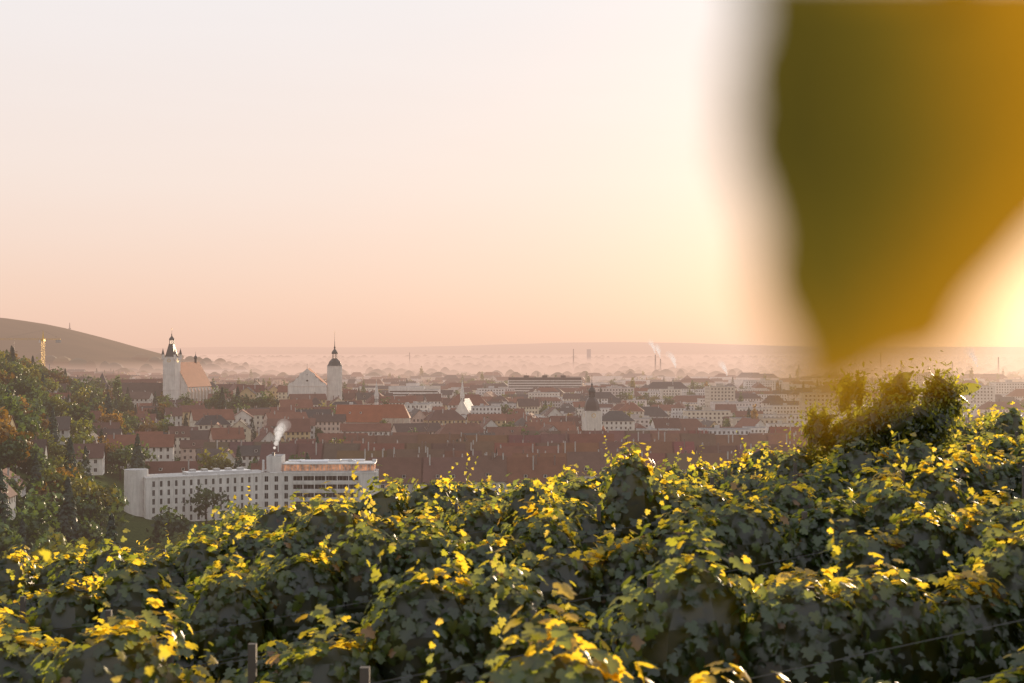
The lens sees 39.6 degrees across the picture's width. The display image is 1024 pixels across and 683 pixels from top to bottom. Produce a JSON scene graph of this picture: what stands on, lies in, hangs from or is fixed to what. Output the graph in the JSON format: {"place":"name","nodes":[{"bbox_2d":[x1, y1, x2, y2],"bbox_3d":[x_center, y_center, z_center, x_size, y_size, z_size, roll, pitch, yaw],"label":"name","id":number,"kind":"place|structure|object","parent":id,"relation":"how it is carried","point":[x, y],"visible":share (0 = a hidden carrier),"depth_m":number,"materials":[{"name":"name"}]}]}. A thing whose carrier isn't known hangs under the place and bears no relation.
{"place":"outdoors","nodes":[
{"label":"outdoors","id":0,"kind":"place"},
{"bbox_2d":[0,318,1023,558],"bbox_3d":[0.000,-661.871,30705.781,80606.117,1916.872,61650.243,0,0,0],"label":"terrain","id":1,"kind":"structure","parent":0,"point":[22,339],"depth_m":16876.86,"materials":[{"name":"beige"}]},
{"bbox_2d":[0,346,1023,568],"bbox_3d":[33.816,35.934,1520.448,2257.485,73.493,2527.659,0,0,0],"label":"town trees","id":2,"kind":"object","parent":1,"relation":"on","point":[84,400],"depth_m":505.13,"materials":[{"name":"green plant"}]},
{"bbox_2d":[0,425,1023,682],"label":"vine leaves","id":3,"kind":"object","parent":1,"relation":"on","point":[626,663],"visible":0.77,"depth_m":15.67,"materials":[{"name":"green plant"}]},
{"bbox_2d":[0,323,1023,520],"bbox_3d":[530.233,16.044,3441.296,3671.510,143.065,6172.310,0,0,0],"label":"city buildings","id":4,"kind":"structure","parent":1,"relation":"on","point":[431,448],"depth_m":811.88,"materials":[{"name":"paint"}]},
{"bbox_2d":[0,412,1023,682],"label":"vine row","id":5,"kind":"object","parent":1,"relation":"on","point":[720,608],"visible":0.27,"depth_m":20.04,"materials":[{"name":"green plant"}]},
{"bbox_2d":[0,401,1023,646],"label":"vine leaves","id":6,"kind":"object","parent":1,"relation":"on","point":[474,507],"visible":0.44,"depth_m":29.64,"materials":[{"name":"green plant"}]},
{"bbox_2d":[0,432,1023,682],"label":"vineyard posts","id":7,"kind":"object","parent":1,"relation":"on","point":[252,664],"visible":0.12,"depth_m":17.90,"materials":[{"name":"grey metal"}]},
{"bbox_2d":[34,353,1023,379],"bbox_3d":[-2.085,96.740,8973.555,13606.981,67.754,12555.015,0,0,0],"label":"mist","id":8,"kind":"object","parent":1,"relation":"on","point":[680,366],"visible":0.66,"depth_m":4649.86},
{"bbox_2d":[783,361,980,462],"bbox_3d":[10.601,2.774,40.222,4.632,5.052,5.000,0,-1,-41],"label":"bush","id":9,"kind":"object","parent":1,"relation":"on","point":[934,414],"depth_m":39.38,"materials":[{"name":"green plant"}]},
{"bbox_2d":[0,0,1023,347],"label":"sky","id":10,"kind":"structure","parent":0,"point":[201,173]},
{"bbox_2d":[730,0,1023,426],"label":"leaf","id":11,"kind":"object","parent":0,"point":[878,152],"visible":1,"depth_m":0.26,"materials":[{"name":"green plant"}]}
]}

